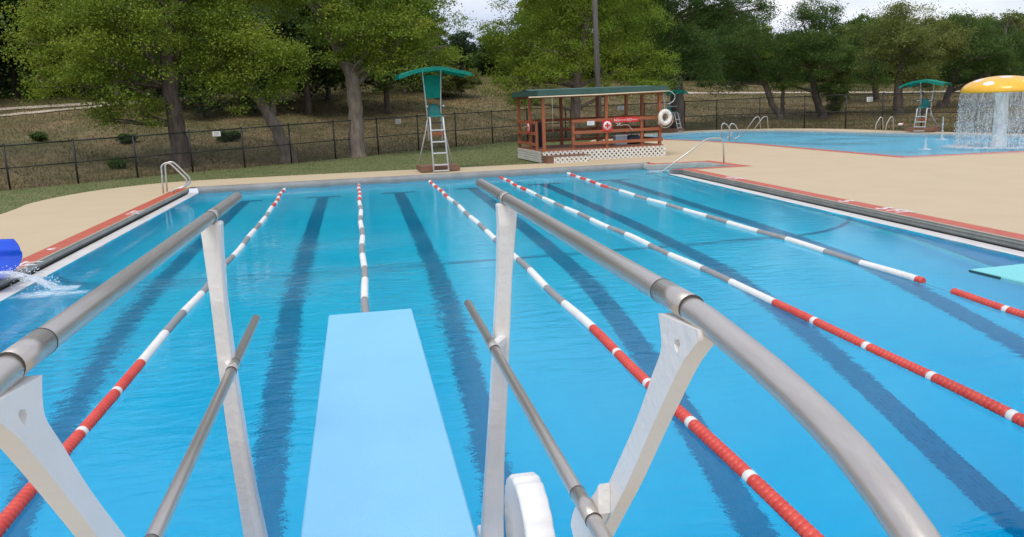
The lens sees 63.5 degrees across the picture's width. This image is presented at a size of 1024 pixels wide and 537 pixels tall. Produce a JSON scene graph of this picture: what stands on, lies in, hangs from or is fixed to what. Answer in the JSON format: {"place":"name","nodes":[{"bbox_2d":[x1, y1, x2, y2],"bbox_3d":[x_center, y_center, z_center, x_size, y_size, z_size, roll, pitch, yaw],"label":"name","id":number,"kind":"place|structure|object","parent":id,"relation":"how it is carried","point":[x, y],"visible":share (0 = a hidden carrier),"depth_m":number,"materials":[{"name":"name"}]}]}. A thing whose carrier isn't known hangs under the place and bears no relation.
{"place":"outdoors","nodes":[
{"label":"outdoors","id":0,"kind":"place"},
{"bbox_2d":[0,99,141,109],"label":"dirt road","id":1,"kind":"structure","parent":0,"point":[62,105],"depth_m":52.63,"materials":[{"name":"beige soil"}]},
{"bbox_2d":[1,97,185,115],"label":"dirt road","id":2,"kind":"structure","parent":0,"point":[30,112],"depth_m":49.83,"materials":[{"name":"beige soil"}]},
{"bbox_2d":[0,136,594,213],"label":"lawn","id":3,"kind":"structure","parent":0,"point":[19,197],"depth_m":30.82,"materials":[{"name":"green plant"}]},
{"bbox_2d":[0,167,1023,536],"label":"pool water","id":4,"kind":"structure","parent":0,"point":[954,461],"depth_m":7.63,"materials":[{"name":"blue liquid"}]},
{"bbox_2d":[12,290,59,297],"bbox_3d":[-6.273,0.340,10.999,1.500,0.008,1.100,-4,11,-10],"label":"foam","id":5,"kind":"object","parent":4,"relation":"on","point":[40,293],"visible":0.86,"depth_m":11.01,"materials":[{"name":"liquid"}]},
{"bbox_2d":[2,265,71,293],"bbox_3d":[-6.487,0.114,11.231,0.834,0.377,1.025,-4,11,-10],"label":"spray","id":6,"kind":"object","parent":4,"relation":"on","point":[17,267],"visible":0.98,"depth_m":11.24,"materials":[{"name":"white liquid"}]},
{"bbox_2d":[0,271,79,289],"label":"falling water","id":7,"kind":"structure","parent":4,"relation":"on","point":[19,275],"depth_m":11.28,"materials":[{"name":"white liquid"}]},
{"bbox_2d":[0,188,285,536],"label":"lane rope","id":8,"kind":"object","parent":4,"relation":"on","point":[17,505],"visible":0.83,"depth_m":6.80,"materials":[{"name":"red plastic"}]},
{"bbox_2d":[357,184,369,312],"bbox_3d":[-2.550,-0.434,14.106,0.096,0.106,22.890,-4,11,-10],"label":"lane rope","id":9,"kind":"object","parent":4,"relation":"on","point":[364,290],"visible":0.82,"depth_m":12.28,"materials":[{"name":"white plastic"}]},
{"bbox_2d":[428,180,823,536],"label":"lane rope","id":10,"kind":"object","parent":4,"relation":"on","point":[801,525],"visible":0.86,"depth_m":5.59,"materials":[{"name":"red plastic"}]},
{"bbox_2d":[499,176,1023,426],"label":"lane rope","id":11,"kind":"object","parent":4,"relation":"on","point":[1000,409],"visible":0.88,"depth_m":7.71,"materials":[{"name":"red plastic"}]},
{"bbox_2d":[567,172,1023,317],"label":"lane rope","id":12,"kind":"object","parent":4,"relation":"on","point":[973,297],"visible":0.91,"depth_m":11.46,"materials":[{"name":"red plastic"}]},
{"bbox_2d":[0,76,1023,190],"bbox_3d":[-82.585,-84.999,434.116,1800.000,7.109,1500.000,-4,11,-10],"label":"ground","id":13,"kind":"structure","parent":0,"point":[228,123],"depth_m":50.74,"materials":[{"name":"green plant"}]},
{"bbox_2d":[0,40,23,98],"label":"cedar tree","id":14,"kind":"object","parent":13,"relation":"on","point":[13,76],"visible":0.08,"depth_m":62.38,"materials":[{"name":"green plant"}]},
{"bbox_2d":[0,3,53,67],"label":"woodland tree","id":15,"kind":"object","parent":13,"relation":"on","point":[5,34],"visible":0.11,"depth_m":57.91,"materials":[{"name":"green plant"}]},
{"bbox_2d":[28,131,50,140],"bbox_3d":[-22.574,-6.322,39.527,0.994,0.642,1.065,-4,11,-10],"label":"bush","id":16,"kind":"object","parent":13,"relation":"on","point":[39,136],"visible":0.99,"depth_m":39.30,"materials":[{"name":"green plant"}]},
{"bbox_2d":[0,0,84,98],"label":"woodland tree","id":17,"kind":"object","parent":13,"relation":"on","point":[8,2],"visible":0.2,"depth_m":57.20,"materials":[{"name":"green plant"}]},
{"bbox_2d":[0,3,154,96],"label":"woodland tree","id":18,"kind":"object","parent":13,"relation":"on","point":[80,92],"visible":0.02,"depth_m":65.13,"materials":[{"name":"green plant"}]},
{"bbox_2d":[54,0,133,101],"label":"cedar tree","id":19,"kind":"object","parent":13,"relation":"on","point":[117,93],"visible":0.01,"depth_m":58.33,"materials":[{"name":"green plant"}]},
{"bbox_2d":[106,155,129,168],"bbox_3d":[-15.690,-4.216,33.003,1.031,0.621,1.077,-4,11,-10],"label":"bush","id":20,"kind":"object","parent":13,"relation":"on","point":[118,161],"visible":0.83,"depth_m":32.77,"materials":[{"name":"green plant"}]},
{"bbox_2d":[115,133,138,143],"bbox_3d":[-19.013,-6.430,40.930,1.248,0.633,0.948,-11,14,-38],"label":"bush","id":21,"kind":"object","parent":13,"relation":"on","point":[125,139],"visible":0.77,"depth_m":40.69,"materials":[{"name":"green plant"}]},
{"bbox_2d":[0,0,275,167],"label":"oak tree","id":22,"kind":"object","parent":13,"relation":"on","point":[87,55],"visible":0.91,"depth_m":32.56,"materials":[{"name":"green plant"}]},
{"bbox_2d":[102,0,193,109],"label":"cedar tree","id":23,"kind":"object","parent":13,"relation":"on","point":[158,91],"visible":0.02,"depth_m":53.27,"materials":[{"name":"green plant"}]},
{"bbox_2d":[130,6,238,117],"bbox_3d":[-19.798,-12.547,50.715,7.681,7.400,6.171,-8,13,-27],"label":"cedar tree","id":24,"kind":"object","parent":13,"relation":"on","point":[202,109],"visible":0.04,"depth_m":49.80,"materials":[{"name":"green plant"}]},
{"bbox_2d":[215,129,242,141],"bbox_3d":[-14.379,-6.757,42.159,1.123,0.754,1.357,9,16,43],"label":"bush","id":25,"kind":"object","parent":13,"relation":"on","point":[227,136],"visible":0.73,"depth_m":41.95,"materials":[{"name":"green plant"}]},
{"bbox_2d":[167,0,327,163],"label":"oak tree","id":26,"kind":"object","parent":13,"relation":"on","point":[271,52],"visible":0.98,"depth_m":33.35,"materials":[{"name":"green plant"}]},
{"bbox_2d":[189,0,321,104],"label":"woodland tree","id":27,"kind":"object","parent":13,"relation":"on","point":[238,14],"visible":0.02,"depth_m":55.02,"materials":[{"name":"green plant"}]},
{"bbox_2d":[0,108,527,189],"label":"chain link fence","id":28,"kind":"object","parent":13,"relation":"on","point":[135,157],"visible":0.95,"depth_m":32.93,"materials":[{"name":"black metal"}]},
{"bbox_2d":[212,131,220,135],"bbox_3d":[-11.592,-5.283,32.429,0.300,0.190,0.013,-4,11,-10],"label":"fence sign","id":29,"kind":"object","parent":28,"relation":"attached to","point":[216,133],"visible":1,"depth_m":32.42,"materials":[{"name":"white metal"}]},
{"bbox_2d":[227,3,316,115],"bbox_3d":[-15.447,-13.101,52.915,5.972,7.400,7.257,-3,11,-4],"label":"cedar tree","id":30,"kind":"object","parent":13,"relation":"on","point":[251,100],"visible":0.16,"depth_m":51.99,"materials":[{"name":"green plant"}]},
{"bbox_2d":[250,0,367,114],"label":"woodland tree","id":31,"kind":"object","parent":13,"relation":"on","point":[307,88],"visible":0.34,"depth_m":53.41,"materials":[{"name":"green plant"}]},
{"bbox_2d":[297,1,346,99],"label":"cedar tree","id":32,"kind":"object","parent":13,"relation":"on","point":[328,89],"visible":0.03,"depth_m":61.83,"materials":[{"name":"green plant"}]},
{"bbox_2d":[252,0,476,157],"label":"oak tree","id":33,"kind":"object","parent":13,"relation":"on","point":[369,21],"visible":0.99,"depth_m":36.61,"materials":[{"name":"green plant"}]},
{"bbox_2d":[314,0,441,113],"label":"woodland tree","id":34,"kind":"object","parent":13,"relation":"on","point":[383,86],"visible":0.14,"depth_m":56.44,"materials":[{"name":"green plant"}]},
{"bbox_2d":[367,11,446,83],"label":"woodland tree","id":35,"kind":"object","parent":13,"relation":"on","point":[429,31],"depth_m":74.76,"materials":[{"name":"green plant"}]},
{"bbox_2d":[398,3,453,93],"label":"cedar tree","id":36,"kind":"object","parent":13,"relation":"on","point":[404,87],"visible":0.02,"depth_m":67.79,"materials":[{"name":"green plant"}]},
{"bbox_2d":[428,25,461,66],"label":"woodland tree","id":37,"kind":"object","parent":13,"relation":"on","point":[444,42],"visible":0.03,"depth_m":77.03,"materials":[{"name":"green plant"}]},
{"bbox_2d":[432,64,483,97],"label":"bush","id":38,"kind":"object","parent":13,"relation":"on","point":[449,83],"visible":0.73,"depth_m":65.45,"materials":[{"name":"green plant"}]},
{"bbox_2d":[446,30,480,70],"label":"cedar tree","id":39,"kind":"object","parent":13,"relation":"on","point":[463,42],"visible":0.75,"depth_m":81.35,"materials":[{"name":"green plant"}]},
{"bbox_2d":[470,33,511,76],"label":"woodland tree","id":40,"kind":"object","parent":13,"relation":"on","point":[481,58],"visible":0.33,"depth_m":85.65,"materials":[{"name":"green plant"}]},
{"bbox_2d":[0,30,1013,98],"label":"woods","id":41,"kind":"object","parent":13,"relation":"on","point":[469,64],"visible":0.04,"depth_m":87.17,"materials":[{"name":"green plant"}]},
{"bbox_2d":[0,129,1023,279],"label":"pool deck","id":42,"kind":"structure","parent":13,"relation":"on","point":[985,190],"depth_m":20.59,"materials":[{"name":"paint"}]},
{"bbox_2d":[0,239,22,278],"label":"water slide","id":43,"kind":"object","parent":42,"relation":"on","point":[11,255],"visible":0.82,"depth_m":11.66,"materials":[{"name":"blue plastic"}]},
{"bbox_2d":[0,188,196,302],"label":"pool gutter","id":44,"kind":"object","parent":42,"relation":"on","point":[53,263],"visible":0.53,"depth_m":15.02,"materials":[{"name":"red tile"}]},
{"bbox_2d":[16,261,42,269],"bbox_3d":[-7.280,-0.052,12.391,0.308,0.002,0.743,-4,11,-10],"label":"depth mark","id":45,"kind":"object","parent":44,"relation":"on","point":[28,264],"visible":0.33,"depth_m":12.53,"materials":[{"name":"white paint"}]},
{"bbox_2d":[160,161,190,192],"bbox_3d":[-9.434,-2.561,23.188,0.700,0.883,0.526,-4,11,-10],"label":"pool ladder","id":46,"kind":"object","parent":44,"relation":"on","point":[178,171],"visible":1,"depth_m":23.03,"materials":[{"name":"metal"}]},
{"bbox_2d":[395,66,471,172],"bbox_3d":[-2.498,-4.863,26.995,2.340,3.356,1.440,-5,12,-13],"label":"lifeguard chair","id":47,"kind":"object","parent":42,"relation":"on","point":[432,86],"visible":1,"depth_m":27.00,"materials":[{"name":"metal"}]},
{"bbox_2d":[0,179,940,536],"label":"diving board","id":48,"kind":"object","parent":42,"relation":"on","point":[382,461],"visible":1,"depth_m":2.45,"materials":[{"name":"silver metal"}]},
{"bbox_2d":[0,169,1022,301],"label":"pool basin","id":49,"kind":"object","parent":42,"relation":"in","point":[647,169],"visible":0.02,"depth_m":14.45,"materials":[{"name":"blue paint"}]},
{"bbox_2d":[190,162,649,193],"bbox_3d":[0.583,-0.727,14.640,16.539,0.244,23.720,-4,11,-10],"label":"pool coping","id":50,"kind":"object","parent":49,"relation":"on","point":[390,179],"visible":0.85,"depth_m":25.45,"materials":[{"name":"grey concrete"}]},
{"bbox_2d":[644,161,748,173],"bbox_3d":[0.589,-0.586,14.668,16.580,0.456,23.760,-4,11,-10],"label":"alcove edge","id":51,"kind":"object","parent":49,"relation":"on","point":[705,164],"visible":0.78,"depth_m":26.42,"materials":[{"name":"grey concrete"}]},
{"bbox_2d":[543,153,588,163],"bbox_3d":[1.896,-3.849,29.006,1.541,0.269,0.544,-5,12,-13],"label":"step box","id":52,"kind":"object","parent":42,"relation":"on","point":[548,159],"visible":0.97,"depth_m":28.77,"materials":[{"name":"white wood"}]},
{"bbox_2d":[512,85,667,162],"bbox_3d":[2.836,-5.464,30.990,4.888,2.581,3.628,-5,12,-13],"label":"wooden shelter","id":53,"kind":"object","parent":42,"relation":"on","point":[597,149],"visible":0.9,"depth_m":29.82,"materials":[{"name":"brown wood"}]},
{"bbox_2d":[532,122,541,146],"bbox_3d":[0.954,-5.112,31.518,0.536,0.940,0.536,-5,12,-13],"label":"trash bin","id":54,"kind":"object","parent":53,"relation":"on","point":[539,133],"visible":0.34,"depth_m":31.32,"materials":[{"name":"grey plastic"}]},
{"bbox_2d":[529,90,674,115],"bbox_3d":[3.236,-5.541,29.146,5.451,1.282,0.055,-5,12,-13],"label":"rescue pole","id":55,"kind":"object","parent":53,"relation":"hanging from","point":[600,94],"visible":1,"depth_m":28.96,"materials":[{"name":"metal"}]},
{"bbox_2d":[602,120,611,130],"bbox_3d":[3.393,-5.089,29.410,0.370,0.400,0.019,-5,12,-13],"label":"first aid sign","id":56,"kind":"object","parent":53,"relation":"attached to","point":[606,125],"visible":1,"depth_m":29.40,"materials":[{"name":"red paint"}]},
{"bbox_2d":[613,132,626,144],"bbox_3d":[4.031,-4.848,30.836,0.504,0.452,0.320,-5,12,-13],"label":"ice chest","id":57,"kind":"object","parent":53,"relation":"on","point":[620,137],"visible":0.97,"depth_m":30.71,"materials":[{"name":"grey plastic"}]},
{"bbox_2d":[614,116,638,122],"bbox_3d":[4.086,-5.327,29.543,0.940,0.185,0.012,-5,12,-13],"label":"rule banner","id":58,"kind":"object","parent":53,"relation":"attached to","point":[626,119],"visible":1,"depth_m":29.54,"materials":[{"name":"red paint"}]},
{"bbox_2d":[627,132,639,143],"bbox_3d":[4.559,-4.910,31.065,0.540,0.466,0.360,-5,12,-13],"label":"duffel bag","id":59,"kind":"object","parent":53,"relation":"on","point":[631,136],"visible":0.71,"depth_m":30.94,"materials":[{"name":"blue fabric"}]},
{"bbox_2d":[658,92,672,127],"bbox_3d":[5.515,-5.708,29.755,0.681,1.277,0.169,-8,13,-25],"label":"life ring","id":60,"kind":"object","parent":53,"relation":"hanging from","point":[661,121],"visible":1,"depth_m":29.73,"materials":[{"name":"white plastic"}]},
{"bbox_2d":[592,0,602,140],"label":"light pole","id":61,"kind":"object","parent":42,"relation":"on","point":[596,46],"visible":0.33,"depth_m":42.28,"materials":[{"name":"metal"}]},
{"bbox_2d":[655,90,688,131],"bbox_3d":[9.639,-9.463,49.734,1.440,2.506,1.960,6,14,37],"label":"lifeguard chair","id":62,"kind":"object","parent":42,"relation":"on","point":[680,128],"visible":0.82,"depth_m":49.55,"materials":[{"name":"metal"}]},
{"bbox_2d":[660,137,724,172],"bbox_3d":[5.288,-3.319,25.465,3.002,1.303,0.173,-7,12,-23],"label":"stair handrail","id":63,"kind":"object","parent":42,"relation":"on","point":[694,148],"visible":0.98,"depth_m":25.63,"materials":[{"name":"metal"}]},
{"bbox_2d":[721,123,739,140],"bbox_3d":[9.951,-6.228,37.649,0.531,0.811,0.896,-4,11,-10],"label":"grab rail","id":64,"kind":"object","parent":42,"relation":"on","point":[729,136],"visible":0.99,"depth_m":37.29,"materials":[{"name":"metal"}]},
{"bbox_2d":[746,116,768,129],"bbox_3d":[14.525,-8.555,49.180,1.616,0.963,0.046,-4,11,-10],"label":"grab rail","id":65,"kind":"object","parent":42,"relation":"on","point":[759,122],"visible":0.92,"depth_m":49.17,"materials":[{"name":"metal"}]},
{"bbox_2d":[671,170,1023,257],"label":"pool gutter","id":66,"kind":"object","parent":42,"relation":"on","point":[990,241],"visible":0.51,"depth_m":14.31,"materials":[{"name":"grey concrete"},{"name":"white painted edge"}]},
{"bbox_2d":[876,207,912,211],"bbox_3d":[6.695,-1.024,14.473,0.300,0.002,0.738,-4,11,-10],"label":"depth mark","id":67,"kind":"object","parent":66,"relation":"on","point":[895,209],"visible":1,"depth_m":14.44,"materials":[{"name":"white paint"}]},
{"bbox_2d":[875,116,893,130],"bbox_3d":[18.475,-7.127,40.960,0.889,0.797,0.278,2,12,21],"label":"grab rail","id":68,"kind":"object","parent":42,"relation":"on","point":[886,123],"visible":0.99,"depth_m":40.96,"materials":[{"name":"metal"}]},
{"bbox_2d":[899,79,951,131],"bbox_3d":[19.466,-7.693,39.045,1.960,2.426,1.440,8,16,43],"label":"lifeguard chair","id":69,"kind":"object","parent":42,"relation":"on","point":[925,103],"visible":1,"depth_m":38.99,"materials":[{"name":"metal"}]},
{"bbox_2d":[969,264,1023,285],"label":"diving board","id":70,"kind":"object","parent":42,"relation":"on","point":[1013,274],"visible":1,"depth_m":5.61,"materials":[{"name":"teal plastic"}]},
{"bbox_2d":[502,0,589,64],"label":"woodland tree","id":71,"kind":"object","parent":13,"relation":"on","point":[520,2],"visible":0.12,"depth_m":79.70,"materials":[{"name":"green plant"}]},
{"bbox_2d":[466,0,686,137],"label":"oak tree","id":72,"kind":"object","parent":13,"relation":"on","point":[579,57],"visible":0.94,"depth_m":45.86,"materials":[{"name":"green plant"}]},
{"bbox_2d":[563,0,657,78],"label":"woodland tree","id":73,"kind":"object","parent":13,"relation":"on","point":[627,28],"visible":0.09,"depth_m":83.23,"materials":[{"name":"green plant"}]},
{"bbox_2d":[618,0,689,78],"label":"woodland tree","id":74,"kind":"object","parent":13,"relation":"on","point":[651,27],"visible":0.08,"depth_m":86.61,"materials":[{"name":"green plant"}]},
{"bbox_2d":[613,0,785,128],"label":"oak tree","id":75,"kind":"object","parent":13,"relation":"on","point":[698,35],"visible":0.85,"depth_m":49.89,"materials":[{"name":"green plant"}]},
{"bbox_2d":[690,2,765,74],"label":"woodland tree","id":76,"kind":"object","parent":13,"relation":"on","point":[727,39],"visible":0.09,"depth_m":85.28,"materials":[{"name":"green plant"}]},
{"bbox_2d":[692,7,791,118],"bbox_3d":[14.964,-13.562,54.921,7.068,7.951,5.117,-4,11,-10],"label":"oak tree","id":77,"kind":"object","parent":13,"relation":"on","point":[754,66],"visible":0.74,"depth_m":54.46,"materials":[{"name":"green plant"}]},
{"bbox_2d":[727,20,774,78],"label":"woodland tree","id":78,"kind":"object","parent":13,"relation":"on","point":[764,42],"visible":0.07,"depth_m":89.97,"materials":[{"name":"green plant"}]},
{"bbox_2d":[526,92,1023,139],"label":"chain link fence","id":79,"kind":"object","parent":13,"relation":"on","point":[845,110],"visible":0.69,"depth_m":47.70,"materials":[{"name":"black metal"}]},
{"bbox_2d":[762,26,808,115],"bbox_3d":[18.978,-13.662,57.853,4.564,6.384,4.070,-4,11,-10],"label":"oak tree","id":80,"kind":"object","parent":13,"relation":"on","point":[778,76],"visible":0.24,"depth_m":57.56,"materials":[{"name":"green plant"}]},
{"bbox_2d":[771,29,819,81],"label":"woodland tree","id":81,"kind":"object","parent":13,"relation":"on","point":[804,71],"visible":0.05,"depth_m":89.72,"materials":[{"name":"green plant"}]},
{"bbox_2d":[762,0,873,118],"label":"oak tree","id":82,"kind":"object","parent":13,"relation":"on","point":[812,51],"visible":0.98,"depth_m":54.12,"materials":[{"name":"green plant"}]},
{"bbox_2d":[803,35,860,78],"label":"woodland tree","id":83,"kind":"object","parent":13,"relation":"on","point":[806,68],"visible":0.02,"depth_m":71.82,"materials":[{"name":"green plant"}]},
{"bbox_2d":[819,66,859,112],"bbox_3d":[22.321,-12.281,56.889,2.676,3.331,2.580,-12,15,-40],"label":"bush","id":84,"kind":"object","parent":13,"relation":"on","point":[836,76],"visible":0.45,"depth_m":56.59,"materials":[{"name":"green plant"}]},
{"bbox_2d":[827,22,867,57],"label":"woodland tree","id":85,"kind":"object","parent":13,"relation":"on","point":[844,30],"visible":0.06,"depth_m":94.45,"materials":[{"name":"green plant"}]},
{"bbox_2d":[836,14,876,39],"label":"woodland tree","id":86,"kind":"object","parent":13,"relation":"on","point":[854,20],"visible":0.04,"depth_m":104.85,"materials":[{"name":"green plant"}]},
{"bbox_2d":[821,8,903,101],"bbox_3d":[27.044,-16.076,62.503,7.401,7.276,4.510,-10,14,-33],"label":"oak tree","id":87,"kind":"object","parent":13,"relation":"on","point":[875,71],"visible":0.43,"depth_m":62.00,"materials":[{"name":"green plant"}]},
{"bbox_2d":[848,0,985,115],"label":"oak tree","id":88,"kind":"object","parent":13,"relation":"on","point":[904,44],"visible":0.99,"depth_m":51.77,"materials":[{"name":"green plant"}]},
{"bbox_2d":[914,16,947,57],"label":"woodland tree","id":89,"kind":"object","parent":13,"relation":"on","point":[930,25],"visible":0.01,"depth_m":98.38,"materials":[{"name":"green plant"}]},
{"bbox_2d":[926,14,980,80],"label":"woodland tree","id":90,"kind":"object","parent":13,"relation":"on","point":[952,38],"visible":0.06,"depth_m":93.39,"materials":[{"name":"green plant"}]},
{"bbox_2d":[925,8,1023,107],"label":"oak tree","id":91,"kind":"object","parent":13,"relation":"on","point":[998,55],"visible":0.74,"depth_m":54.24,"materials":[{"name":"green plant"}]},
{"bbox_2d":[964,20,1019,80],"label":"cedar tree","id":92,"kind":"object","parent":13,"relation":"on","point":[1003,26],"visible":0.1,"depth_m":87.10,"materials":[{"name":"green plant"}]},
{"bbox_2d":[973,8,1023,70],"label":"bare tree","id":93,"kind":"object","parent":13,"relation":"on","point":[1012,19],"visible":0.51,"depth_m":67.89,"materials":[{"name":"green plant"}]},
{"bbox_2d":[998,11,1023,74],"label":"woodland tree","id":94,"kind":"object","parent":13,"relation":"on","point":[1019,34],"visible":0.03,"depth_m":91.54,"materials":[{"name":"green plant"}]},
{"bbox_2d":[1012,51,1023,64],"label":"woodland tree","id":95,"kind":"object","parent":13,"relation":"on","point":[1021,57],"visible":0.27,"depth_m":88.23,"materials":[{"name":"green plant"}]},
{"bbox_2d":[188,0,1023,193],"label":"sky","id":96,"kind":"structure","parent":0,"point":[480,13],"materials":[{"name":"white"}]},
{"bbox_2d":[688,91,959,93],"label":"dirt road","id":97,"kind":"structure","parent":0,"point":[807,92],"depth_m":71.28,"materials":[{"name":"beige soil"}]},
{"bbox_2d":[647,131,1023,138],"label":"wading pool basin","id":98,"kind":"object","parent":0,"point":[912,135],"visible":0.17,"depth_m":42.65,"materials":[{"name":"paint"}]},
{"bbox_2d":[663,139,905,157],"bbox_3d":[14.286,-5.802,37.298,11.632,0.176,26.668,-6,12,-16],"label":"wading pool edge","id":99,"kind":"object","parent":98,"relation":"on","point":[802,148],"visible":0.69,"depth_m":30.91,"materials":[{"name":"red tile"}]},
{"bbox_2d":[644,130,1023,138],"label":"wading pool edge","id":100,"kind":"object","parent":98,"relation":"on","point":[856,132],"visible":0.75,"depth_m":42.22,"materials":[{"name":"red tile"}]},
{"bbox_2d":[903,151,1023,157],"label":"wading pool edge","id":101,"kind":"object","parent":98,"relation":"on","point":[963,154],"visible":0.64,"depth_m":25.59,"materials":[{"name":"red tile"}]},
{"bbox_2d":[960,75,1023,146],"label":"mushroom shower","id":102,"kind":"object","parent":98,"relation":"on","point":[1002,87],"visible":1,"depth_m":29.90,"materials":[{"name":"yellow plastic"}]},
{"bbox_2d":[661,133,1023,155],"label":"wading pool water","id":103,"kind":"structure","parent":0,"point":[898,145],"depth_m":35.43,"materials":[{"name":"blue liquid"}]},
{"bbox_2d":[930,117,947,139],"bbox_3d":[18.364,-5.986,35.388,0.656,1.009,0.544,8,15,42],"label":"water jet","id":104,"kind":"object","parent":103,"relation":"on","point":[941,132],"visible":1,"depth_m":35.37},
{"bbox_2d":[935,142,1023,148],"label":"foam","id":105,"kind":"object","parent":103,"relation":"on","point":[960,145],"visible":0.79,"depth_m":30.56,"materials":[{"name":"white liquid"}]},
{"bbox_2d":[951,92,1023,148],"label":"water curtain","id":106,"kind":"object","parent":103,"relation":"on","point":[959,135],"visible":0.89,"depth_m":30.54,"materials":[{"name":"white liquid"}]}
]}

